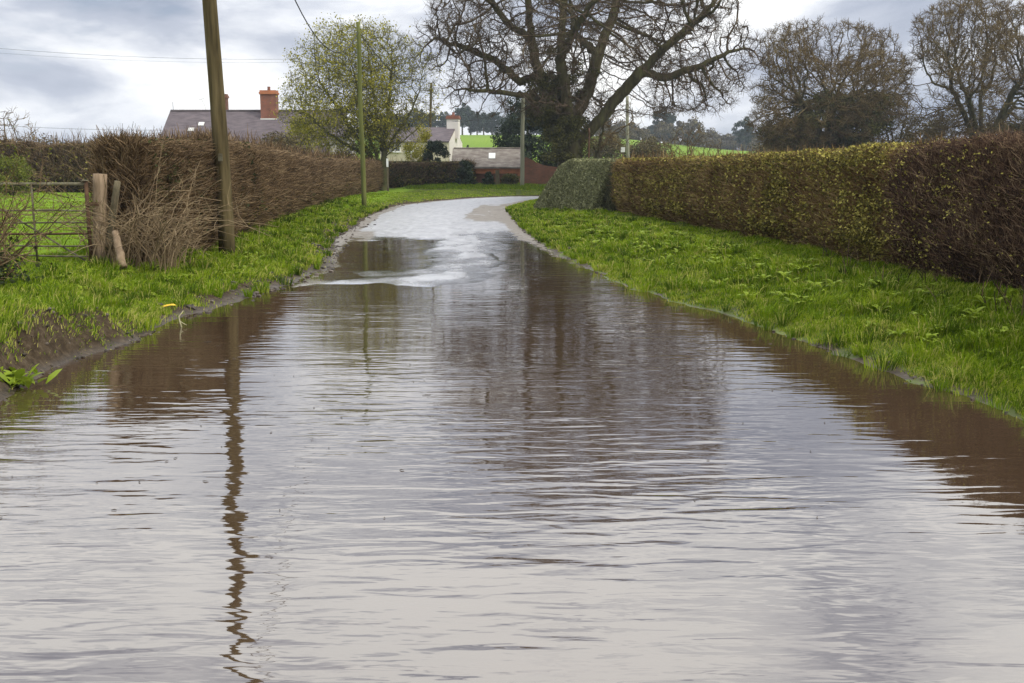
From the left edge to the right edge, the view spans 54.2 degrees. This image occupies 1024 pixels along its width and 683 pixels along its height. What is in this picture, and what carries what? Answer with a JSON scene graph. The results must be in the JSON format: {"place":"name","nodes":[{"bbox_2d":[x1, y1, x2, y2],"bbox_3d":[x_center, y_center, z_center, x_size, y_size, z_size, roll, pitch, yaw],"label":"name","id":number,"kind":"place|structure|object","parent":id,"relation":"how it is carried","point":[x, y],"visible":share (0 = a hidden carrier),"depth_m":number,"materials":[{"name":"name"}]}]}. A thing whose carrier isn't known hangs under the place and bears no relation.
{"place":"outdoors","nodes":[
{"label":"outdoors","id":0,"kind":"place"},
{"bbox_2d":[1,125,104,129],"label":"overhead cable","id":1,"kind":"object","parent":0,"point":[60,128],"visible":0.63,"depth_m":146.82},
{"bbox_2d":[0,48,194,58],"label":"overhead cable","id":2,"kind":"object","parent":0,"point":[105,55],"visible":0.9,"depth_m":120.34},
{"bbox_2d":[0,192,392,258],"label":"pasture grass","id":3,"kind":"structure","parent":0,"point":[64,227],"depth_m":26.27,"materials":[{"name":"green plant"}]},
{"bbox_2d":[288,196,584,287],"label":"road","id":4,"kind":"structure","parent":0,"point":[470,234],"depth_m":24.68,"materials":[{"name":"grey asphalt"}]},
{"bbox_2d":[0,237,1023,682],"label":"water","id":5,"kind":"structure","parent":0,"point":[546,441],"depth_m":4.92,"materials":[{"name":"liquid"}]},
{"bbox_2d":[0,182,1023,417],"bbox_3d":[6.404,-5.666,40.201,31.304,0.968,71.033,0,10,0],"label":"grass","id":6,"kind":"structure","parent":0,"point":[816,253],"depth_m":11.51,"materials":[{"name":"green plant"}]},
{"bbox_2d":[0,135,1023,420],"bbox_3d":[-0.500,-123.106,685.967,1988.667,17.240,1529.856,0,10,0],"label":"ground","id":7,"kind":"structure","parent":0,"point":[66,345],"depth_m":10.02,"materials":[{"name":"green plant"}]},
{"bbox_2d":[0,154,37,195],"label":"thicket","id":8,"kind":"object","parent":7,"relation":"on","point":[22,171],"visible":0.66,"depth_m":49.12,"materials":[{"name":"green plant"}]},
{"bbox_2d":[0,108,38,144],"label":"tree","id":9,"kind":"object","parent":7,"relation":"on","point":[7,124],"visible":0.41,"depth_m":60.29,"materials":[{"name":"plant"}]},
{"bbox_2d":[0,364,61,387],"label":"dock plant","id":10,"kind":"object","parent":7,"relation":"on","point":[14,377],"visible":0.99,"depth_m":7.50,"materials":[{"name":"green plant"}]},
{"bbox_2d":[19,132,71,144],"bbox_3d":[-30.666,-11.522,65.078,5.800,4.343,6.591,6,11,30],"label":"thicket","id":11,"kind":"object","parent":7,"relation":"on","point":[45,139],"visible":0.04,"depth_m":64.07,"materials":[{"name":"brown plant"}]},
{"bbox_2d":[0,180,98,263],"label":"field gate","id":12,"kind":"structure","parent":7,"relation":"on","point":[86,191],"depth_m":13.55,"materials":[{"name":"metal"}]},
{"bbox_2d":[0,119,100,284],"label":"thorn bush","id":13,"kind":"object","parent":7,"relation":"on","point":[5,260],"visible":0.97,"depth_m":11.38,"materials":[{"name":"brown plant"}]},
{"bbox_2d":[92,173,107,261],"bbox_3d":[-5.627,-1.686,13.666,0.262,1.205,0.199,0,10,0],"label":"gatepost","id":14,"kind":"object","parent":7,"relation":"on","point":[98,183],"visible":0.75,"depth_m":13.57,"materials":[{"name":"beige wood"}]},
{"bbox_2d":[105,180,120,250],"bbox_3d":[-5.448,-1.714,13.631,0.310,0.954,0.111,2,10,13],"label":"broken post","id":15,"kind":"object","parent":14,"relation":"attached to","point":[116,189],"visible":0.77,"depth_m":13.57,"materials":[{"name":"brown wood"}]},
{"bbox_2d":[112,230,127,268],"bbox_3d":[-5.236,-1.223,13.329,0.122,0.510,0.440,-6,11,-32],"label":"stump post","id":16,"kind":"object","parent":7,"relation":"on","point":[120,253],"visible":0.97,"depth_m":13.28,"materials":[{"name":"beige wood"}]},
{"bbox_2d":[0,143,276,272],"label":"bramble","id":17,"kind":"object","parent":7,"relation":"on","point":[146,242],"visible":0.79,"depth_m":13.55,"materials":[{"name":"plant"}]},
{"bbox_2d":[78,123,258,261],"bbox_3d":[-5.596,-2.667,17.213,1.711,2.348,7.165,-1,10,-6],"label":"hedge","id":18,"kind":"object","parent":7,"relation":"on","point":[129,156],"visible":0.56,"depth_m":14.66,"materials":[{"name":"brown plant"}]},
{"bbox_2d":[0,124,359,192],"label":"hedge","id":19,"kind":"object","parent":7,"relation":"on","point":[59,156],"visible":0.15,"depth_m":56.46,"materials":[{"name":"brown plant"}]},
{"bbox_2d":[125,211,240,264],"bbox_3d":[-4.894,-1.406,14.595,1.672,1.029,1.779,2,10,9],"label":"bramble","id":20,"kind":"object","parent":7,"relation":"on","point":[191,252],"visible":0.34,"depth_m":14.61,"materials":[{"name":"plant"}]},
{"bbox_2d":[202,0,234,254],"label":"utility pole","id":21,"kind":"object","parent":7,"relation":"on","point":[216,88],"visible":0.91,"depth_m":16.15,"materials":[{"name":"brown wood"}]},
{"bbox_2d":[5,53,269,62],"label":"overhead cable","id":22,"kind":"object","parent":21,"relation":"attached to","point":[167,61],"visible":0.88,"depth_m":125.84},
{"bbox_2d":[295,0,357,52],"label":"overhead cable","id":23,"kind":"object","parent":21,"relation":"attached to","point":[317,37],"visible":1,"depth_m":28.80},
{"bbox_2d":[161,87,355,158],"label":"slate roofed house","id":24,"kind":"structure","parent":7,"relation":"on","point":[260,121],"depth_m":79.08,"materials":[{"name":"stone"}]},
{"bbox_2d":[175,123,389,231],"bbox_3d":[-7.873,-7.047,42.208,3.001,2.580,45.630,-1,10,-3],"label":"hedge","id":25,"kind":"object","parent":7,"relation":"on","point":[293,179],"visible":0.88,"depth_m":28.07,"materials":[{"name":"brown plant"}]},
{"bbox_2d":[257,130,313,150],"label":"shrub","id":26,"kind":"object","parent":7,"relation":"on","point":[293,142],"visible":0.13,"depth_m":68.37,"materials":[{"name":"green plant"}]},
{"bbox_2d":[283,117,338,152],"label":"shrub","id":27,"kind":"object","parent":7,"relation":"on","point":[302,131],"visible":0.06,"depth_m":72.11,"materials":[{"name":"green plant"}]},
{"bbox_2d":[269,12,445,190],"bbox_3d":[-9.278,-14.425,61.148,10.791,10.926,7.190,0,10,0],"label":"willow tree","id":28,"kind":"object","parent":7,"relation":"on","point":[374,123],"visible":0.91,"depth_m":60.13,"materials":[{"name":"green plant"}]},
{"bbox_2d":[356,22,366,205],"bbox_3d":[-6.019,-8.878,40.080,0.257,7.561,0.200,0,10,0],"label":"utility pole","id":29,"kind":"object","parent":7,"relation":"on","point":[359,26],"visible":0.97,"depth_m":39.99,"materials":[{"name":"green wood"}]},
{"bbox_2d":[386,158,388,190],"bbox_3d":[-7.354,-9.870,59.163,0.120,1.941,0.120,0,10,0],"label":"marker post","id":30,"kind":"object","parent":7,"relation":"on","point":[387,166],"visible":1,"depth_m":59.14,"materials":[{"name":"brown wood"}]},
{"bbox_2d":[399,116,413,126],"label":"pine tree","id":31,"kind":"object","parent":7,"relation":"on","point":[410,123],"visible":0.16,"depth_m":333.19,"materials":[{"name":"green plant"}]},
{"bbox_2d":[410,109,421,126],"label":"pine tree","id":32,"kind":"object","parent":7,"relation":"on","point":[413,115],"visible":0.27,"depth_m":335.82,"materials":[{"name":"green plant"}]},
{"bbox_2d":[402,124,434,160],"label":"shrub","id":33,"kind":"object","parent":7,"relation":"on","point":[416,153],"visible":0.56,"depth_m":74.19,"materials":[{"name":"green plant"}]},
{"bbox_2d":[413,109,426,125],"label":"pine tree","id":34,"kind":"object","parent":7,"relation":"on","point":[421,116],"visible":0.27,"depth_m":336.02,"materials":[{"name":"green plant"}]},
{"bbox_2d":[380,112,461,161],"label":"cream cottage","id":35,"kind":"structure","parent":7,"relation":"on","point":[449,135],"depth_m":87.56,"materials":[{"name":"paint"}]},
{"bbox_2d":[390,143,400,152],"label":"window","id":36,"kind":"structure","parent":35,"relation":"in","point":[399,150],"depth_m":87.10,"materials":[{"name":"white paint"}]},
{"bbox_2d":[420,116,433,126],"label":"pine tree","id":37,"kind":"object","parent":7,"relation":"on","point":[426,123],"visible":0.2,"depth_m":331.50,"materials":[{"name":"plant"}]},
{"bbox_2d":[380,155,477,187],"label":"hedge","id":38,"kind":"object","parent":7,"relation":"on","point":[404,173],"visible":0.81,"depth_m":70.33,"materials":[{"name":"green plant"}]},
{"bbox_2d":[429,83,432,126],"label":"utility pole","id":39,"kind":"object","parent":7,"relation":"on","point":[430,121],"visible":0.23,"depth_m":89.75,"materials":[{"name":"brown wood"}]},
{"bbox_2d":[361,35,429,89],"bbox_3d":[-6.656,-17.420,64.496,0.033,2.329,51.016,0,10,-1],"label":"overhead cable","id":40,"kind":"object","parent":39,"relation":"attached to","point":[382,61],"visible":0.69,"depth_m":47.92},
{"bbox_2d":[422,113,441,126],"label":"pine tree","id":41,"kind":"object","parent":7,"relation":"on","point":[435,121],"visible":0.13,"depth_m":334.56,"materials":[{"name":"green plant"}]},
{"bbox_2d":[422,139,450,180],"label":"shrub","id":42,"kind":"object","parent":7,"relation":"on","point":[434,147],"visible":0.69,"depth_m":72.41,"materials":[{"name":"green plant"}]},
{"bbox_2d":[433,112,446,126],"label":"pine tree","id":43,"kind":"object","parent":7,"relation":"on","point":[443,120],"visible":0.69,"depth_m":334.81,"materials":[{"name":"green plant"}]},
{"bbox_2d":[453,103,470,134],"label":"pine tree","id":44,"kind":"object","parent":7,"relation":"on","point":[462,112],"visible":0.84,"depth_m":325.01,"materials":[{"name":"green plant"}]},
{"bbox_2d":[455,159,477,184],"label":"shrub","id":45,"kind":"object","parent":7,"relation":"on","point":[465,172],"visible":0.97,"depth_m":70.30,"materials":[{"name":"green plant"}]},
{"bbox_2d":[460,110,476,134],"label":"pine tree","id":46,"kind":"object","parent":7,"relation":"on","point":[470,130],"visible":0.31,"depth_m":338.90,"materials":[{"name":"plant"}]},
{"bbox_2d":[469,112,482,134],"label":"pine tree","id":47,"kind":"object","parent":7,"relation":"on","point":[474,124],"visible":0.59,"depth_m":334.76,"materials":[{"name":"plant"}]},
{"bbox_2d":[476,112,491,134],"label":"pine tree","id":48,"kind":"object","parent":7,"relation":"on","point":[484,123],"visible":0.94,"depth_m":326.00,"materials":[{"name":"plant"}]},
{"bbox_2d":[452,147,519,182],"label":"brick outbuilding","id":49,"kind":"structure","parent":7,"relation":"on","point":[504,160],"depth_m":75.79,"materials":[{"name":"tile"}]},
{"bbox_2d":[481,171,494,184],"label":"shrub","id":50,"kind":"object","parent":7,"relation":"on","point":[488,178],"visible":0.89,"depth_m":69.88,"materials":[{"name":"green plant"}]},
{"bbox_2d":[488,112,496,134],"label":"pine tree","id":51,"kind":"object","parent":7,"relation":"on","point":[492,131],"visible":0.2,"depth_m":339.68,"materials":[{"name":"plant"}]},
{"bbox_2d":[495,170,498,184],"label":"gatepost","id":52,"kind":"object","parent":7,"relation":"on","point":[496,176],"visible":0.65,"depth_m":69.48,"materials":[{"name":"brown wood"}]},
{"bbox_2d":[490,112,504,132],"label":"pine tree","id":53,"kind":"object","parent":7,"relation":"on","point":[493,122],"visible":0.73,"depth_m":327.47,"materials":[{"name":"green plant"}]},
{"bbox_2d":[3,200,1007,413],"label":"mud clods","id":54,"kind":"object","parent":7,"relation":"on","point":[192,306],"visible":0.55,"depth_m":12.32,"materials":[{"name":"brown soil"}]},
{"bbox_2d":[499,173,519,184],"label":"shrub","id":55,"kind":"object","parent":7,"relation":"on","point":[508,178],"visible":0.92,"depth_m":70.08,"materials":[{"name":"green plant"}]},
{"bbox_2d":[0,197,1023,422],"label":"tussock grass","id":56,"kind":"structure","parent":7,"relation":"on","point":[672,280],"depth_m":12.97,"materials":[{"name":"green plant"}]},
{"bbox_2d":[0,207,1023,367],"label":"weeds","id":57,"kind":"object","parent":7,"relation":"on","point":[928,335],"visible":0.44,"depth_m":12.92,"materials":[{"name":"green plant"}]},
{"bbox_2d":[490,90,550,162],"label":"holly tree","id":58,"kind":"object","parent":7,"relation":"on","point":[512,126],"visible":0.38,"depth_m":83.25,"materials":[{"name":"green plant"}]},
{"bbox_2d":[520,98,524,184],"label":"utility pole","id":59,"kind":"object","parent":7,"relation":"on","point":[522,100],"visible":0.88,"depth_m":68.12,"materials":[{"name":"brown wood"}]},
{"bbox_2d":[524,157,556,183],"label":"brick wall","id":60,"kind":"structure","parent":7,"relation":"on","point":[535,172],"depth_m":71.98,"materials":[{"name":"red brick"}]},
{"bbox_2d":[536,130,560,166],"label":"yew tree","id":61,"kind":"object","parent":7,"relation":"on","point":[547,163],"visible":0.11,"depth_m":75.26,"materials":[{"name":"green plant"}]},
{"bbox_2d":[588,128,589,158],"bbox_3d":[4.559,-10.402,59.093,0.158,4.338,0.120,0,10,0],"label":"slender post","id":62,"kind":"object","parent":7,"relation":"on","point":[588,143],"visible":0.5,"depth_m":58.84,"materials":[{"name":"brown wood"}]},
{"bbox_2d":[408,0,770,166],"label":"oak tree","id":63,"kind":"object","parent":7,"relation":"on","point":[552,96],"visible":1,"depth_m":62.74,"materials":[{"name":"brown plant"}]},
{"bbox_2d":[533,154,646,210],"bbox_3d":[2.739,-5.230,33.309,2.557,1.986,6.754,-3,10,-17],"label":"hedge","id":64,"kind":"object","parent":7,"relation":"on","point":[581,184],"visible":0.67,"depth_m":32.02,"materials":[{"name":"green plant"}]},
{"bbox_2d":[592,123,610,136],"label":"broadleaf tree","id":65,"kind":"object","parent":7,"relation":"on","point":[599,131],"visible":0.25,"depth_m":269.88,"materials":[{"name":"green plant"}]},
{"bbox_2d":[584,131,624,158],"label":"thicket","id":66,"kind":"object","parent":7,"relation":"on","point":[605,151],"visible":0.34,"depth_m":108.53,"materials":[{"name":"green plant"}]},
{"bbox_2d":[580,83,644,158],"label":"tree","id":67,"kind":"object","parent":7,"relation":"on","point":[597,150],"visible":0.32,"depth_m":73.96,"materials":[{"name":"plant"}]},
{"bbox_2d":[607,124,620,135],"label":"broadleaf tree","id":68,"kind":"object","parent":7,"relation":"on","point":[614,128],"visible":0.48,"depth_m":268.03,"materials":[{"name":"plant"}]},
{"bbox_2d":[616,127,632,138],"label":"broadleaf tree","id":69,"kind":"object","parent":7,"relation":"on","point":[620,135],"visible":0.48,"depth_m":266.59,"materials":[{"name":"plant"}]},
{"bbox_2d":[621,96,629,157],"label":"utility pole","id":70,"kind":"object","parent":7,"relation":"on","point":[627,143],"visible":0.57,"depth_m":82.23,"materials":[{"name":"grey wood"}]},
{"bbox_2d":[614,119,637,139],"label":"broadleaf tree","id":71,"kind":"object","parent":7,"relation":"on","point":[623,124],"visible":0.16,"depth_m":360.48,"materials":[{"name":"plant"}]},
{"bbox_2d":[630,128,644,139],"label":"broadleaf tree","id":72,"kind":"object","parent":7,"relation":"on","point":[637,133],"visible":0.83,"depth_m":273.82,"materials":[{"name":"plant"}]},
{"bbox_2d":[614,139,664,158],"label":"thicket","id":73,"kind":"object","parent":7,"relation":"on","point":[637,152],"visible":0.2,"depth_m":97.62,"materials":[{"name":"plant"}]},
{"bbox_2d":[638,126,653,139],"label":"broadleaf tree","id":74,"kind":"object","parent":7,"relation":"on","point":[647,131],"visible":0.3,"depth_m":335.73,"materials":[{"name":"plant"}]},
{"bbox_2d":[635,135,672,156],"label":"thicket","id":75,"kind":"object","parent":7,"relation":"on","point":[655,138],"visible":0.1,"depth_m":122.11,"materials":[{"name":"plant"}]},
{"bbox_2d":[651,105,677,139],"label":"pine tree","id":76,"kind":"object","parent":7,"relation":"on","point":[669,120],"visible":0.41,"depth_m":340.47,"materials":[{"name":"plant"}]},
{"bbox_2d":[650,120,679,144],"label":"broadleaf tree","id":77,"kind":"object","parent":7,"relation":"on","point":[663,128],"visible":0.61,"depth_m":335.33,"materials":[{"name":"green plant"}]},
{"bbox_2d":[655,123,723,156],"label":"field tree","id":78,"kind":"object","parent":7,"relation":"on","point":[687,143],"visible":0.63,"depth_m":90.11,"materials":[{"name":"plant"}]},
{"bbox_2d":[673,116,706,146],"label":"broadleaf tree","id":79,"kind":"object","parent":7,"relation":"on","point":[693,123],"visible":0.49,"depth_m":342.47,"materials":[{"name":"green plant"}]},
{"bbox_2d":[683,131,698,146],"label":"pine tree","id":80,"kind":"object","parent":7,"relation":"on","point":[686,136],"visible":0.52,"depth_m":337.61,"materials":[{"name":"green plant"}]},
{"bbox_2d":[694,132,715,147],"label":"broadleaf tree","id":81,"kind":"object","parent":7,"relation":"on","point":[708,143],"visible":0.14,"depth_m":348.84,"materials":[{"name":"plant"}]},
{"bbox_2d":[702,128,720,148],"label":"broadleaf tree","id":82,"kind":"object","parent":7,"relation":"on","point":[713,133],"visible":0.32,"depth_m":351.27,"materials":[{"name":"plant"}]},
{"bbox_2d":[712,133,739,149],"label":"broadleaf tree","id":83,"kind":"object","parent":7,"relation":"on","point":[726,138],"visible":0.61,"depth_m":362.80,"materials":[{"name":"green plant"}]},
{"bbox_2d":[722,136,745,150],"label":"broadleaf tree","id":84,"kind":"object","parent":7,"relation":"on","point":[733,143],"visible":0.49,"depth_m":362.40,"materials":[{"name":"plant"}]},
{"bbox_2d":[733,129,749,149],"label":"pine tree","id":85,"kind":"object","parent":7,"relation":"on","point":[740,142],"visible":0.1,"depth_m":361.18,"materials":[{"name":"plant"}]},
{"bbox_2d":[731,116,754,150],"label":"pine tree","id":86,"kind":"object","parent":7,"relation":"on","point":[745,139],"visible":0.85,"depth_m":322.27,"materials":[{"name":"green plant"}]},
{"bbox_2d":[740,132,763,150],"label":"broadleaf tree","id":87,"kind":"object","parent":7,"relation":"on","point":[754,140],"visible":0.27,"depth_m":354.18,"materials":[{"name":"green plant"}]},
{"bbox_2d":[748,139,772,154],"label":"thicket","id":88,"kind":"object","parent":7,"relation":"on","point":[761,149],"visible":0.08,"depth_m":107.64,"materials":[{"name":"plant"}]},
{"bbox_2d":[763,129,798,151],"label":"thicket","id":89,"kind":"object","parent":7,"relation":"on","point":[776,145],"depth_m":93.65,"materials":[{"name":"plant"}]},
{"bbox_2d":[607,131,965,265],"bbox_3d":[4.857,-3.316,21.772,2.148,2.165,18.227,-1,10,-7],"label":"hedge","id":90,"kind":"object","parent":7,"relation":"on","point":[808,195],"visible":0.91,"depth_m":17.39,"materials":[{"name":"green plant"}]},
{"bbox_2d":[742,12,923,151],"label":"oak tree","id":91,"kind":"object","parent":7,"relation":"on","point":[810,120],"visible":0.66,"depth_m":80.20,"materials":[{"name":"brown plant"}]},
{"bbox_2d":[871,81,930,143],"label":"tree","id":92,"kind":"object","parent":7,"relation":"on","point":[902,135],"visible":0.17,"depth_m":89.33,"materials":[{"name":"plant"}]},
{"bbox_2d":[893,116,947,142],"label":"thicket","id":93,"kind":"object","parent":7,"relation":"on","point":[927,124],"visible":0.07,"depth_m":96.45,"materials":[{"name":"plant"}]},
{"bbox_2d":[818,236,1023,315],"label":"dead stalks","id":94,"kind":"object","parent":7,"relation":"on","point":[999,290],"visible":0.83,"depth_m":10.94,"materials":[{"name":"brown plant"}]},
{"bbox_2d":[874,125,1023,290],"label":"hedge","id":95,"kind":"object","parent":7,"relation":"on","point":[959,202],"visible":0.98,"depth_m":11.20,"materials":[{"name":"brown plant"}]},
{"bbox_2d":[896,0,1023,141],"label":"oak tree","id":96,"kind":"object","parent":7,"relation":"on","point":[997,45],"visible":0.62,"depth_m":80.18,"materials":[{"name":"brown plant"}]},
{"bbox_2d":[983,116,1021,130],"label":"thicket","id":97,"kind":"object","parent":7,"relation":"on","point":[994,120],"visible":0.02,"depth_m":94.52,"materials":[{"name":"plant"}]},
{"bbox_2d":[0,0,1023,148],"label":"sky","id":98,"kind":"structure","parent":0,"point":[57,91],"materials":[{"name":"grey"}]}
]}

